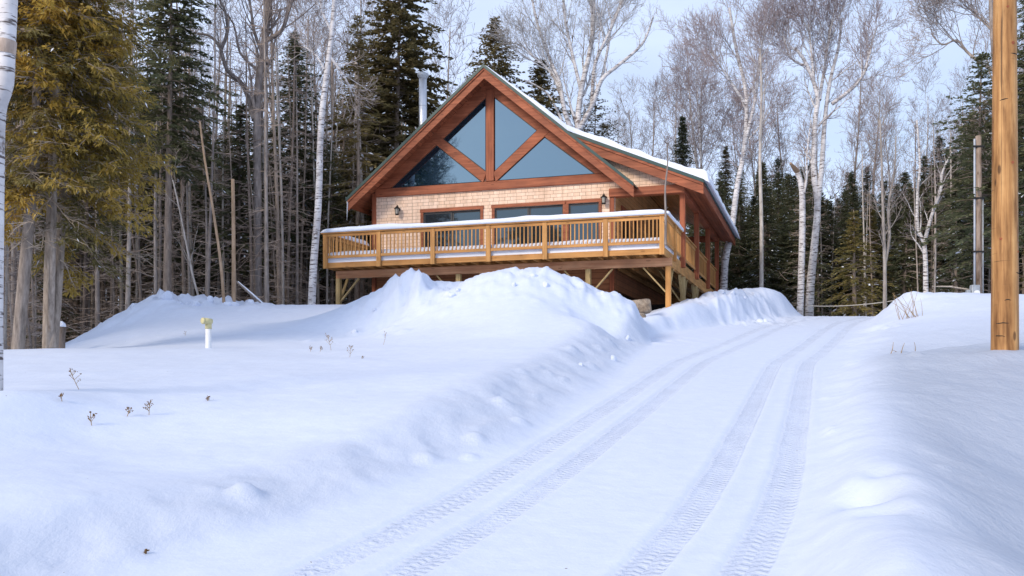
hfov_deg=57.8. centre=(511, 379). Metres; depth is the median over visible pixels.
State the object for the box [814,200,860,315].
conifer tree
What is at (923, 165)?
conifer tree
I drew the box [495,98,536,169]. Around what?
gable window
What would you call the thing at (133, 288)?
fir sapling
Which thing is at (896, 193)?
conifer tree
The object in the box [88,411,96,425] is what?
dry weed
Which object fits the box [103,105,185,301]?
conifer tree
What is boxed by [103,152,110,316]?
slender tree
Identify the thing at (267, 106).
slender tree
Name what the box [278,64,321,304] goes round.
slender tree
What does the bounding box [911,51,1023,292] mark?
hemlock tree
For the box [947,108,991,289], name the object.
conifer tree
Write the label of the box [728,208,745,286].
conifer tree
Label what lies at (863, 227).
slender tree
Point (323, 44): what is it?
bare tree
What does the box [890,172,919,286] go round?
conifer tree
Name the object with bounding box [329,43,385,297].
dead tree
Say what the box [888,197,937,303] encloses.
conifer tree
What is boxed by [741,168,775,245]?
conifer tree
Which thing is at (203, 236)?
slender tree
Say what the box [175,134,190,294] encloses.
slender tree
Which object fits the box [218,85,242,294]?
slender tree
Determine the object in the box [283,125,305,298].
slender tree
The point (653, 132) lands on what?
bare tree
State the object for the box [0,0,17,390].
birch tree
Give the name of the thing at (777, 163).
conifer tree
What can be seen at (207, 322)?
vent pipe
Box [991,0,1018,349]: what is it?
utility pole
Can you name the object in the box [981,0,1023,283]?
hemlock tree
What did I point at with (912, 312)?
dry grass
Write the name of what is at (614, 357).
snow chunk
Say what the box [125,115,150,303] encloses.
slender tree
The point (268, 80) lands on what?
bare tree
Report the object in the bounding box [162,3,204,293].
slender tree
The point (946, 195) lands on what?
conifer tree
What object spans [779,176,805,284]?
conifer tree
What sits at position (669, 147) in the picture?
bare tree
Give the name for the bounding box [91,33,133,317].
slender tree
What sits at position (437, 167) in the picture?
gable window
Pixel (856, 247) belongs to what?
fir tree
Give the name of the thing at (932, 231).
slender tree
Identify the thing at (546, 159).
gable window
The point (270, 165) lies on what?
slender tree
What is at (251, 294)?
fallen log
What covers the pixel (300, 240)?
slender tree
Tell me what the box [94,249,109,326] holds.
slender tree
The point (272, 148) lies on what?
slender tree
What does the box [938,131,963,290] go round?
slender tree
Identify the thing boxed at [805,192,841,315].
fir sapling
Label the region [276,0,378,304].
birch tree
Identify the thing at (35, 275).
slender tree
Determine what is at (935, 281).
slender tree
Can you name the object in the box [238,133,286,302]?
slender tree
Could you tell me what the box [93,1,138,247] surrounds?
bare tree
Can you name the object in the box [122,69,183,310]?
slender tree
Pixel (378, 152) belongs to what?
slender tree
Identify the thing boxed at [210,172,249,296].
fir sapling
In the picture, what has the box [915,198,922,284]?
slender tree
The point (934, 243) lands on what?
slender tree
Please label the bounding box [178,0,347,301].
bare tree
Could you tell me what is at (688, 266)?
conifer tree
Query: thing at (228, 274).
slender tree
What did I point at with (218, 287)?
slender tree
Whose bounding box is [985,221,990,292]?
slender tree
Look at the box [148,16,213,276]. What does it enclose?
bare tree
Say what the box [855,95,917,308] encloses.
bare tree
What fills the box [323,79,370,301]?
slender tree
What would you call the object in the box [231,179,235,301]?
dead tree
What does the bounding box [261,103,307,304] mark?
slender tree
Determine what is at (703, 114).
bare tree
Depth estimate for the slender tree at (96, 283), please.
32.26 m
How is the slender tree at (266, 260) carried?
on the ground at (484, 424)
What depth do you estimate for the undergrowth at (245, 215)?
48.62 m
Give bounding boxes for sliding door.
[420,206,483,246]
[491,201,565,243]
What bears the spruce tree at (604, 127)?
on the ground at (484, 424)
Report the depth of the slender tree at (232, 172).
35.85 m
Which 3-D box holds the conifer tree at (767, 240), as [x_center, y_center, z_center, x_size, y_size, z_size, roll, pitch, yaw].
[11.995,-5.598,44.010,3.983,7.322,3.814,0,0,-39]
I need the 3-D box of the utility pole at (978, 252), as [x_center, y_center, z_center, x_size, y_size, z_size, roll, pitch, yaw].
[14.933,-4.892,29.863,0.619,5.992,0.353,0,0,-22]
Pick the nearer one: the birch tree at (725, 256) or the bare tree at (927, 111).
the birch tree at (725, 256)
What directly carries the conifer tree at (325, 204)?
on the ground at (484, 424)
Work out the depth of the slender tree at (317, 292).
36.10 m
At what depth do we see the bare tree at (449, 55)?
54.85 m
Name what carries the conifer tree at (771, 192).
on the ground at (484, 424)
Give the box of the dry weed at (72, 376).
[69,369,81,388]
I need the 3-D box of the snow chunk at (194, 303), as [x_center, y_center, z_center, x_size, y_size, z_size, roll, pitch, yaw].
[-9.543,-2.160,27.934,0.299,0.460,0.455,0,0,-35]
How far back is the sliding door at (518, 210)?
32.74 m
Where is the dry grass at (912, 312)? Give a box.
[891,288,922,318]
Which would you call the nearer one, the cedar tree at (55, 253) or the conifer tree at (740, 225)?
the cedar tree at (55, 253)
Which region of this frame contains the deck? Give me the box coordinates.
[320,209,716,307]
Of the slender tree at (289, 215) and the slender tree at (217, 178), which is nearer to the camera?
the slender tree at (289, 215)
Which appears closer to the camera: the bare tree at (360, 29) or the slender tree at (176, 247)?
the slender tree at (176, 247)
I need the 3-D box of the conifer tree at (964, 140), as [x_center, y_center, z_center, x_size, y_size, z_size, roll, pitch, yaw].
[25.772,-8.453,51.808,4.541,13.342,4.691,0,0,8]
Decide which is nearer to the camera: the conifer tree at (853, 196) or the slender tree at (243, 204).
the slender tree at (243, 204)
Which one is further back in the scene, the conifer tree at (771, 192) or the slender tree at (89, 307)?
the conifer tree at (771, 192)
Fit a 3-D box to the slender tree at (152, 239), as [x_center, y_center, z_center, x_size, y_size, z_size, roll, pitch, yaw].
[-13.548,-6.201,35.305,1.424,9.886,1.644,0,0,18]
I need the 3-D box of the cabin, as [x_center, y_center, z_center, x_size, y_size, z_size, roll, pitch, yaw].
[2.194,-5.515,38.158,13.020,12.230,13.375,0,0,18]
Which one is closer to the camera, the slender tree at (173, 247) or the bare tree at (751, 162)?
the slender tree at (173, 247)
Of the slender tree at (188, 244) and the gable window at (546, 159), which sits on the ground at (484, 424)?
the slender tree at (188, 244)
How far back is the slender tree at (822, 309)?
44.71 m
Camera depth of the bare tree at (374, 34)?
50.81 m
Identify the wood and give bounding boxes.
[4,3,970,335]
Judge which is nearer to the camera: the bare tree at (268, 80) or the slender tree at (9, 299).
the slender tree at (9, 299)
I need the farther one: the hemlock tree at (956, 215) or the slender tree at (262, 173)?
the slender tree at (262, 173)
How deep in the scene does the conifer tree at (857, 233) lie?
47.68 m
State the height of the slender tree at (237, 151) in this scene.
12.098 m
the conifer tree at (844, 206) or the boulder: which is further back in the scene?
the conifer tree at (844, 206)
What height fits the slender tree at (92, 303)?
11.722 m
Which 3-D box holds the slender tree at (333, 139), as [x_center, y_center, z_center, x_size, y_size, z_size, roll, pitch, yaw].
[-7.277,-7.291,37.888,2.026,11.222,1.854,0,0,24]
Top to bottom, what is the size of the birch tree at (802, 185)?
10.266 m
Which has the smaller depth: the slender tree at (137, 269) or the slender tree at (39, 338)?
the slender tree at (137, 269)
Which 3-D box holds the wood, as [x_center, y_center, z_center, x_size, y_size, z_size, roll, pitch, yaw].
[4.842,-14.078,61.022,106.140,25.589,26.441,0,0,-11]
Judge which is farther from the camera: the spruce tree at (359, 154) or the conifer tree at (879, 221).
the conifer tree at (879, 221)
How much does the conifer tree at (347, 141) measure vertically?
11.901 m
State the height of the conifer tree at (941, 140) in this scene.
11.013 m
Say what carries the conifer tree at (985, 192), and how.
on the ground at (484, 424)
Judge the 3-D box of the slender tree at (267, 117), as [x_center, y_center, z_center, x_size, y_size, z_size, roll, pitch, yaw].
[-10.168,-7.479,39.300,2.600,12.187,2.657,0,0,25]
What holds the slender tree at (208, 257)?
on the ground at (484, 424)
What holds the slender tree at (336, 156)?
on the ground at (484, 424)
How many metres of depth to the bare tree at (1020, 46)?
57.28 m
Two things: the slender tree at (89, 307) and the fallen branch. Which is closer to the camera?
the fallen branch
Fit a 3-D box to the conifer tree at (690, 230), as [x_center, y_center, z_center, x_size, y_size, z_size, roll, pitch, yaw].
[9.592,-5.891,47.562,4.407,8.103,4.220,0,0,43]
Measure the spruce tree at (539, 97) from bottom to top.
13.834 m
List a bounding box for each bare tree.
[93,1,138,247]
[104,0,155,148]
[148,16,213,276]
[167,0,251,294]
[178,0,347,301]
[225,0,290,304]
[251,0,343,207]
[269,0,368,213]
[301,0,406,301]
[347,0,396,159]
[417,0,485,112]
[597,97,642,147]
[608,73,649,150]
[633,73,675,160]
[643,55,715,221]
[652,4,737,244]
[679,40,724,230]
[701,5,801,233]
[719,87,772,224]
[729,7,792,286]
[754,76,803,195]
[780,89,842,235]
[823,42,889,250]
[846,59,908,224]
[853,78,916,205]
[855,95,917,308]
[887,0,1023,168]
[898,48,991,183]
[938,56,990,163]
[1017,19,1023,97]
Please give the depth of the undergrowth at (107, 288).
33.69 m
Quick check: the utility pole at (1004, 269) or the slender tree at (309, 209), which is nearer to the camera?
the utility pole at (1004, 269)
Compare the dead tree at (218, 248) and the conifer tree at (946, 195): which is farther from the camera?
the conifer tree at (946, 195)
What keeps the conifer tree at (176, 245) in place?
on the ground at (484, 424)
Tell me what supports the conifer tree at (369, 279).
on the ground at (484, 424)
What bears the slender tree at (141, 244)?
on the ground at (484, 424)
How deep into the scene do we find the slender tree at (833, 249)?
45.22 m
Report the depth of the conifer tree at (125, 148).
43.56 m
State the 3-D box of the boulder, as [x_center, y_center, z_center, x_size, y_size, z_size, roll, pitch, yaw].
[3.554,-2.036,26.015,0.687,0.415,0.621,-7,-1,8]
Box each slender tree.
[3,50,39,348]
[3,104,35,349]
[3,158,43,346]
[3,163,41,348]
[4,51,38,324]
[4,104,62,345]
[4,206,41,349]
[4,217,66,348]
[7,204,92,332]
[25,139,82,348]
[28,225,45,348]
[38,267,40,340]
[62,200,103,329]
[63,3,127,339]
[68,100,101,334]
[69,224,124,334]
[73,185,93,334]
[83,231,117,316]
[89,175,138,319]
[90,0,163,320]
[90,251,108,315]
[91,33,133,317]
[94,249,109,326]
[102,21,142,311]
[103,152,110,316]
[108,123,153,300]
[115,49,148,296]
[117,48,153,301]
[118,29,155,302]
[121,19,188,295]
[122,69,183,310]
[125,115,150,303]
[138,122,164,299]
[140,34,184,287]
[157,100,185,293]
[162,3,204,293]
[162,84,198,282]
[172,3,209,295]
[172,8,208,295]
[172,69,204,294]
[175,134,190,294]
[184,0,243,296]
[184,44,230,294]
[190,106,208,267]
[191,137,200,295]
[192,85,213,293]
[194,158,220,293]
[196,71,241,295]
[196,74,225,287]
[202,18,247,296]
[202,102,225,297]
[203,43,248,295]
[208,124,224,296]
[213,98,248,292]
[215,122,253,300]
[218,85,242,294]
[221,83,246,300]
[226,16,275,299]
[230,76,252,299]
[232,0,305,303]
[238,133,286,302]
[242,74,274,275]
[243,33,284,293]
[245,58,292,285]
[246,6,306,304]
[246,49,277,271]
[246,124,296,304]
[249,65,283,289]
[258,46,304,304]
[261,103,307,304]
[263,38,302,293]
[269,18,318,304]
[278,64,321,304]
[279,54,312,302]
[283,122,295,300]
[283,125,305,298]
[284,104,320,304]
[289,76,325,304]
[295,103,313,294]
[295,110,327,303]
[298,77,328,304]
[298,170,325,304]
[299,106,323,287]
[305,95,348,304]
[308,81,348,304]
[313,81,351,304]
[318,66,353,301]
[321,72,343,282]
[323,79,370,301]
[328,88,348,304]
[335,102,353,302]
[353,141,371,291]
[368,121,389,293]
[790,152,823,314]
[792,207,810,314]
[805,154,831,315]
[809,201,834,315]
[826,194,838,315]
[851,151,874,314]
[856,201,874,311]
[859,183,882,314]
[897,122,930,291]
[903,166,931,291]
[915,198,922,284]
[921,126,951,292]
[921,155,943,291]
[928,182,944,291]
[930,160,943,290]
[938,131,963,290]
[939,150,963,275]
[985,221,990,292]
[1018,184,1022,293]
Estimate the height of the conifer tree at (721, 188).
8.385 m
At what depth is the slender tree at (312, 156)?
40.30 m
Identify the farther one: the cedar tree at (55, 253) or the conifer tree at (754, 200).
the conifer tree at (754, 200)
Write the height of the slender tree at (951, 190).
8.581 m
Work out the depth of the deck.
29.97 m
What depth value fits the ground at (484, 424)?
8.59 m
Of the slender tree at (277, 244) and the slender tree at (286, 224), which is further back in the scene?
the slender tree at (286, 224)
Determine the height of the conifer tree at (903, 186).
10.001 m
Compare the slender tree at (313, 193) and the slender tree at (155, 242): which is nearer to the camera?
the slender tree at (155, 242)
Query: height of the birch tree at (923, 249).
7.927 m
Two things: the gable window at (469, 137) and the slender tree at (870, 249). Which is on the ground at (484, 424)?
the slender tree at (870, 249)
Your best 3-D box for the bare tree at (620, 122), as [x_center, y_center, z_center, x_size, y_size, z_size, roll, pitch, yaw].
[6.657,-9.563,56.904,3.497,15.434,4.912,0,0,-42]
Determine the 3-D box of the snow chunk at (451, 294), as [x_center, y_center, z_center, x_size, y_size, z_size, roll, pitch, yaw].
[-1.378,-1.953,21.699,0.244,0.158,0.158,25,-15,-41]
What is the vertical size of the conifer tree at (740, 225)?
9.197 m
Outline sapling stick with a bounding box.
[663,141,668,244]
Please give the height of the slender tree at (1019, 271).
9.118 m
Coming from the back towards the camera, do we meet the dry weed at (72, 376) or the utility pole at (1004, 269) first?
the utility pole at (1004, 269)
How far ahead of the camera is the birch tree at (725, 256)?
41.75 m
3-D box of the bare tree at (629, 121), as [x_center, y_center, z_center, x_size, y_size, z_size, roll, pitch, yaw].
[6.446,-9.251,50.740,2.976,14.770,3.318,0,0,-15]
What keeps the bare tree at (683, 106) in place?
on the ground at (484, 424)
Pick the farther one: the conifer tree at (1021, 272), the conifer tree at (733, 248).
the conifer tree at (733, 248)
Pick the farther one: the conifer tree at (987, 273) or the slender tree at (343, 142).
the conifer tree at (987, 273)
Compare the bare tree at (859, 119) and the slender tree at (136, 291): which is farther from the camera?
the bare tree at (859, 119)
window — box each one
[392,146,481,187]
[444,98,485,171]
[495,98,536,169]
[498,137,594,180]
[565,198,601,240]
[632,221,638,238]
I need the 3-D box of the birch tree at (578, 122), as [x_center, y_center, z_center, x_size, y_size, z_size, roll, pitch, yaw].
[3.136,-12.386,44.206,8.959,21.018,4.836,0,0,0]
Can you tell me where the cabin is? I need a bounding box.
[346,64,739,310]
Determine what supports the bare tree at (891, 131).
on the ground at (484, 424)
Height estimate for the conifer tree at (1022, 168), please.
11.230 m
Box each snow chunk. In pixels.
[161,291,172,299]
[190,300,200,305]
[207,296,213,302]
[230,302,239,305]
[443,291,449,297]
[448,292,455,297]
[611,355,616,360]
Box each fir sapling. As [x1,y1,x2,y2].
[7,164,82,347]
[100,188,153,320]
[175,134,225,296]
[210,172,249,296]
[230,150,305,304]
[319,160,355,304]
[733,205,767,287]
[767,214,797,297]
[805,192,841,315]
[839,205,894,315]
[875,183,922,312]
[928,167,973,292]
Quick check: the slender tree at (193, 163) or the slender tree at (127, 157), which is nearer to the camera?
the slender tree at (127, 157)
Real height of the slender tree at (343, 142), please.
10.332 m
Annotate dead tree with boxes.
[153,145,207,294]
[199,121,224,302]
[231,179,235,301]
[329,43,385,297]
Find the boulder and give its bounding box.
[632,299,651,313]
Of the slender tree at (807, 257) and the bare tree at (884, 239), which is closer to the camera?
the bare tree at (884, 239)
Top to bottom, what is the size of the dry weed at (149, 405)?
0.171 m
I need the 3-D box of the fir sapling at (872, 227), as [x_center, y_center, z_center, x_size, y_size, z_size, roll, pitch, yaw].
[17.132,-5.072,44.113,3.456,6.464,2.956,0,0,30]
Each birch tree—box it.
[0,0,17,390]
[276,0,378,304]
[483,0,657,130]
[676,0,801,289]
[737,0,934,315]
[785,100,829,314]
[894,110,971,292]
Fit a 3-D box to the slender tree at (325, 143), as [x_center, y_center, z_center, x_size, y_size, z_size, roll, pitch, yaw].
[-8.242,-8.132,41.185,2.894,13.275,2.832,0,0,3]
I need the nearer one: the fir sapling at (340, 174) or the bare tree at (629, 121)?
the fir sapling at (340, 174)
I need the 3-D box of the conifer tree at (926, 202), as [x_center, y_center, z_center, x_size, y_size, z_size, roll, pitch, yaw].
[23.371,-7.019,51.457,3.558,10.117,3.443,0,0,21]
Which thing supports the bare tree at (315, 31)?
on the ground at (484, 424)
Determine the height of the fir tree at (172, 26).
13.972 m
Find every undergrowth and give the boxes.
[3,195,1019,346]
[10,110,835,339]
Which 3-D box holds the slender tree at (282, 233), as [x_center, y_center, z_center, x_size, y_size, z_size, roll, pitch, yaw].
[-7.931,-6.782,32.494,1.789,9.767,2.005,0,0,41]
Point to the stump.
(62, 335)
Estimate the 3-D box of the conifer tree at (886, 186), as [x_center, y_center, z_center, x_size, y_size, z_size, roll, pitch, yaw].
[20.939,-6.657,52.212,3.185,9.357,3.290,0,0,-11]
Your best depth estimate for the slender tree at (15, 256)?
28.90 m
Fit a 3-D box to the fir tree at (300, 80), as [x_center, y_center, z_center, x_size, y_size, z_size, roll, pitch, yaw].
[-8.918,-7.652,36.787,6.005,12.308,5.610,0,0,-25]
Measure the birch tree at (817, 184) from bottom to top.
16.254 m
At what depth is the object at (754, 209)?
46.83 m
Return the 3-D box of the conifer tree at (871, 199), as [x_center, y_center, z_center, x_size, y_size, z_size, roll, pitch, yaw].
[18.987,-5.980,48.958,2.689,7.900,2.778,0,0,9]
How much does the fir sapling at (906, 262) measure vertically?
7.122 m
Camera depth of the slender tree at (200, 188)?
36.60 m
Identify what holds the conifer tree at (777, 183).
on the ground at (484, 424)
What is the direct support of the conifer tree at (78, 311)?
on the ground at (484, 424)
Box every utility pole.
[965,135,984,292]
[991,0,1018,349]
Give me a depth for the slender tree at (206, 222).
32.90 m
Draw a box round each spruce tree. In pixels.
[313,13,392,303]
[316,0,458,283]
[464,16,525,92]
[521,58,570,122]
[570,89,624,145]
[670,116,695,269]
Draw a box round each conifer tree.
[4,60,185,331]
[15,44,151,335]
[83,74,216,289]
[84,16,151,313]
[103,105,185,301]
[131,104,214,287]
[177,109,220,284]
[197,121,252,289]
[200,155,252,293]
[284,161,325,304]
[299,144,360,303]
[302,133,328,304]
[328,96,372,239]
[365,159,373,293]
[678,223,730,286]
[686,232,704,280]
[701,170,751,290]
[704,146,742,277]
[714,166,779,289]
[714,199,743,287]
[727,186,797,302]
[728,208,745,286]
[733,186,795,308]
[735,196,773,282]
[741,161,780,251]
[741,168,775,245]
[758,172,794,298]
[768,158,791,244]
[768,165,838,315]
[771,175,830,308]
[779,173,806,284]
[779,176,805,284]
[787,176,835,275]
[798,164,841,280]
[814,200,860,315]
[816,199,845,314]
[826,170,891,315]
[827,190,862,315]
[830,198,842,301]
[835,171,868,250]
[836,189,882,306]
[852,192,886,276]
[854,165,885,234]
[856,194,908,315]
[875,180,897,256]
[875,197,937,306]
[882,183,899,300]
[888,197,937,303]
[890,155,950,293]
[890,171,915,234]
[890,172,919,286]
[910,136,970,290]
[918,151,990,292]
[920,155,990,292]
[920,167,935,264]
[925,146,970,275]
[928,119,991,288]
[943,29,1023,282]
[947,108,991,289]
[953,122,968,162]
[957,116,985,185]
[964,92,1023,293]
[964,121,990,292]
[966,192,1022,292]
[973,95,1023,293]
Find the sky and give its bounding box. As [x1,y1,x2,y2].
[28,0,1023,300]
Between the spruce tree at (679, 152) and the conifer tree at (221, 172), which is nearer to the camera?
the conifer tree at (221, 172)
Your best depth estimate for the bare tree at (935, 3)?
33.71 m
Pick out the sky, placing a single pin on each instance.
(951, 57)
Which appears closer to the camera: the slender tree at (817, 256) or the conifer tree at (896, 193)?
the slender tree at (817, 256)
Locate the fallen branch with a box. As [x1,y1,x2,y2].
[932,286,968,289]
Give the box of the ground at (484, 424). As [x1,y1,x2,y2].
[0,266,1023,575]
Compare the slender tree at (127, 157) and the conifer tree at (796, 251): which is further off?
the conifer tree at (796, 251)
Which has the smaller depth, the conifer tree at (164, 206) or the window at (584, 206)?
the window at (584, 206)
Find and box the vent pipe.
[200,318,212,347]
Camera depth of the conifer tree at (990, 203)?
43.78 m
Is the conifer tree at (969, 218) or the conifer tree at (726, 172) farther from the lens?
the conifer tree at (726, 172)
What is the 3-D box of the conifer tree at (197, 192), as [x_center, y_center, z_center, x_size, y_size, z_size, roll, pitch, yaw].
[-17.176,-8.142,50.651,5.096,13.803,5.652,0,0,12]
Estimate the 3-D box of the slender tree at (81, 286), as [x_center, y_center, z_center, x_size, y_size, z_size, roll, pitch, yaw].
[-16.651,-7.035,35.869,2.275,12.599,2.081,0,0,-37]
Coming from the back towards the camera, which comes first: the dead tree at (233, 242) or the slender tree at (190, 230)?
the slender tree at (190, 230)
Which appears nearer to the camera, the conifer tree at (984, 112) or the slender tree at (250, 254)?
the slender tree at (250, 254)
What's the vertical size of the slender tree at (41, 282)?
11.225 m
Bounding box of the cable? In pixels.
[805,300,893,306]
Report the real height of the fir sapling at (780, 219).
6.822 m
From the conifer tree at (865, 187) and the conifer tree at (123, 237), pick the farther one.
the conifer tree at (865, 187)
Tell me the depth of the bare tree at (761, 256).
39.95 m
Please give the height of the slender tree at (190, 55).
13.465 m
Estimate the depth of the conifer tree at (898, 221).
45.96 m
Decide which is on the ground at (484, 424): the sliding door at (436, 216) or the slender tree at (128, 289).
the slender tree at (128, 289)
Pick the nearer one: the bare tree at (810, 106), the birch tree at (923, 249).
the birch tree at (923, 249)
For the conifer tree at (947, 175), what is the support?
on the ground at (484, 424)
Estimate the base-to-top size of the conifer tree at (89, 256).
13.065 m
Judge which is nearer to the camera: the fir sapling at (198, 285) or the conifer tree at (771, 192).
the fir sapling at (198, 285)
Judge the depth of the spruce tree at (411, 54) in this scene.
39.70 m
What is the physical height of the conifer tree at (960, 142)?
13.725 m
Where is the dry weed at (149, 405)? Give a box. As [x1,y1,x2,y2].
[143,400,153,410]
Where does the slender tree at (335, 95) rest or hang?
on the ground at (484, 424)
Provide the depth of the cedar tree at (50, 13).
17.76 m
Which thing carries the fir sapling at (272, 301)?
on the ground at (484, 424)
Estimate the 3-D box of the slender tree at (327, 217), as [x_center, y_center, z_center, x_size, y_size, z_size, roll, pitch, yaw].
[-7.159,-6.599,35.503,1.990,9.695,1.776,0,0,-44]
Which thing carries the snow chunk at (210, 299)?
on the ground at (484, 424)
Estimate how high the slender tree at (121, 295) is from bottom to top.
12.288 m
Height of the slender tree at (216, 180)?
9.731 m
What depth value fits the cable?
35.71 m
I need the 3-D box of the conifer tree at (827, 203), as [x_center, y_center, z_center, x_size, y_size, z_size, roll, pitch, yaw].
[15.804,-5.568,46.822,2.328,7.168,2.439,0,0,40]
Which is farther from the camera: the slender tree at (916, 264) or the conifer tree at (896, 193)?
the conifer tree at (896, 193)
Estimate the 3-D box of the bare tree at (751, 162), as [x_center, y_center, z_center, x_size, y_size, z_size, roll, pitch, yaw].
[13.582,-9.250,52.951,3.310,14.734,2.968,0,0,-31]
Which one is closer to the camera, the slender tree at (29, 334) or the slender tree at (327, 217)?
the slender tree at (29, 334)
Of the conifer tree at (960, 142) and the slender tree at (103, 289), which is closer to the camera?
the slender tree at (103, 289)
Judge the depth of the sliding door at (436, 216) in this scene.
33.63 m
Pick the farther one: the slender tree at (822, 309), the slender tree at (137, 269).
the slender tree at (822, 309)
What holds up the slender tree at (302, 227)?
on the ground at (484, 424)
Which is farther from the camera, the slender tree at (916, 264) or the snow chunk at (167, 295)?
the slender tree at (916, 264)
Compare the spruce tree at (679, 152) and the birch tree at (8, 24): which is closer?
the birch tree at (8, 24)
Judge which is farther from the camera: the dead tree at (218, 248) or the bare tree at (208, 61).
the bare tree at (208, 61)
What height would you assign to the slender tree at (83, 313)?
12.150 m
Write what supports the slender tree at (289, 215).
on the ground at (484, 424)
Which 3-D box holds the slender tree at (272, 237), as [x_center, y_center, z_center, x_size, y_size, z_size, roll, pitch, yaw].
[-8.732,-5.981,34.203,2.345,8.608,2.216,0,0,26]
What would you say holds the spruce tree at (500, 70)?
on the ground at (484, 424)
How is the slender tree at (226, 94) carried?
on the ground at (484, 424)
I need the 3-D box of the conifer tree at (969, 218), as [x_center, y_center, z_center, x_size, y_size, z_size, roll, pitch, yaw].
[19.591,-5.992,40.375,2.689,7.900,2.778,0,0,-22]
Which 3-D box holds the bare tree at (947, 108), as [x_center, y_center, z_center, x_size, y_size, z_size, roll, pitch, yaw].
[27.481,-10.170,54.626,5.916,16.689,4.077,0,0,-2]
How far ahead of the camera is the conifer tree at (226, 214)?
35.94 m
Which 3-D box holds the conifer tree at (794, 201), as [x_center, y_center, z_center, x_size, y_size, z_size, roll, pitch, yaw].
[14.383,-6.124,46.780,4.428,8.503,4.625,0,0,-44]
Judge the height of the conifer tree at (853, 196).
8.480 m
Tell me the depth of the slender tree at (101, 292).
39.59 m
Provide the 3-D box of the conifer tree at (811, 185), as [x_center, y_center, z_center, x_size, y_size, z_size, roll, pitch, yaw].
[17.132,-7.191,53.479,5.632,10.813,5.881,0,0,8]
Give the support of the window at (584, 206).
in the cabin
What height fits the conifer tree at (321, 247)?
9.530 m
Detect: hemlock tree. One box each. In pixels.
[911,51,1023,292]
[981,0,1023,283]
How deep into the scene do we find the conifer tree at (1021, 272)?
43.44 m
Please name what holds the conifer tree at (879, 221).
on the ground at (484, 424)
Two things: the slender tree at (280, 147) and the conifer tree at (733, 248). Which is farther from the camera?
the conifer tree at (733, 248)
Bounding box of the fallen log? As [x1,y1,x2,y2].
[236,281,262,302]
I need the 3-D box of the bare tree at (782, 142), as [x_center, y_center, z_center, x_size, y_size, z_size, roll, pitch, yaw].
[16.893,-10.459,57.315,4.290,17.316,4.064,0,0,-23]
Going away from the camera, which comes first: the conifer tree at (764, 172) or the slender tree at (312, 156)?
the slender tree at (312, 156)
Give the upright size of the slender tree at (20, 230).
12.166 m
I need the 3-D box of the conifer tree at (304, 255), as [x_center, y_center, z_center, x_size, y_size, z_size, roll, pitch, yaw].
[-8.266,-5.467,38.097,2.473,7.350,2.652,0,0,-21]
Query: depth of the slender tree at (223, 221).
33.87 m
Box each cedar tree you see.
[4,0,135,348]
[4,0,180,348]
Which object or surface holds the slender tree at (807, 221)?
on the ground at (484, 424)
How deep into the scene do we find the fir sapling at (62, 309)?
33.94 m
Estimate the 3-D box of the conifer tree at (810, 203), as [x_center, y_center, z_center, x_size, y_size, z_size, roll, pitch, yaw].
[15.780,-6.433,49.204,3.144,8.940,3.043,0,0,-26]
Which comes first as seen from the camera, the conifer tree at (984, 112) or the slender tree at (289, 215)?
the slender tree at (289, 215)
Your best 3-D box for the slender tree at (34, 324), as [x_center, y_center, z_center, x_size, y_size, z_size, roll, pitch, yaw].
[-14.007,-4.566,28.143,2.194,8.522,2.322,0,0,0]
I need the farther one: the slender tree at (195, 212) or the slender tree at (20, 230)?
the slender tree at (195, 212)
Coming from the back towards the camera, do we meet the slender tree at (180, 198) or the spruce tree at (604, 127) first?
the spruce tree at (604, 127)
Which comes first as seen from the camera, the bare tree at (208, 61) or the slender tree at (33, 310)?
the slender tree at (33, 310)
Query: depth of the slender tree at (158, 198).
33.87 m
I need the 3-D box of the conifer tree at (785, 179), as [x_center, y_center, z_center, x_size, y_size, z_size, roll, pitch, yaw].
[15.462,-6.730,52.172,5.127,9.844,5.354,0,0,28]
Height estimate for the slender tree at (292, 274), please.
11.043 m
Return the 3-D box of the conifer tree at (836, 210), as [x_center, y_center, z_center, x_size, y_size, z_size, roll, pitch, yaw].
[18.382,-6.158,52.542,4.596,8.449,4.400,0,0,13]
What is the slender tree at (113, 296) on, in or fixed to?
on the ground at (484, 424)
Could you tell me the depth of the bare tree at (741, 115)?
54.60 m
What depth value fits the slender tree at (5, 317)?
27.69 m
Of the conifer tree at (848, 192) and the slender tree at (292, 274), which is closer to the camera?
the slender tree at (292, 274)
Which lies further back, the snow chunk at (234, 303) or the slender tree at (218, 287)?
the slender tree at (218, 287)
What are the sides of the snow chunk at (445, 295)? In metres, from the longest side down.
0.244 x 0.192 x 0.135 m
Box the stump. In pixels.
[59,321,65,347]
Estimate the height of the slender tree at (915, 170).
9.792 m
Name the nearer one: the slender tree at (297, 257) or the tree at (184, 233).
the tree at (184, 233)
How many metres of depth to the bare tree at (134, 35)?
43.28 m
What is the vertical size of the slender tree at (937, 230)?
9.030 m
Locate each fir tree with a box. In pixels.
[108,0,239,291]
[180,103,294,300]
[214,31,352,304]
[815,210,897,315]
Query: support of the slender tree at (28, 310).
on the ground at (484, 424)
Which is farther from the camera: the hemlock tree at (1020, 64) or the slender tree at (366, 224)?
the slender tree at (366, 224)
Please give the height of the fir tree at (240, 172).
8.764 m
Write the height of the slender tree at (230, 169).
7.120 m
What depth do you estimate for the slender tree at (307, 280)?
36.99 m
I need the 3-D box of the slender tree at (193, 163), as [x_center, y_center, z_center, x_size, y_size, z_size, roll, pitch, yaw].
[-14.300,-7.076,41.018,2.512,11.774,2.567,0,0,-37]
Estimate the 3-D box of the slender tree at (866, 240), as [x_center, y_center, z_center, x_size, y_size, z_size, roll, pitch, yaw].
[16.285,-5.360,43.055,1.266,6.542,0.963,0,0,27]
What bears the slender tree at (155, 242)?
on the ground at (484, 424)
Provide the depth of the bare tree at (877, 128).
55.65 m

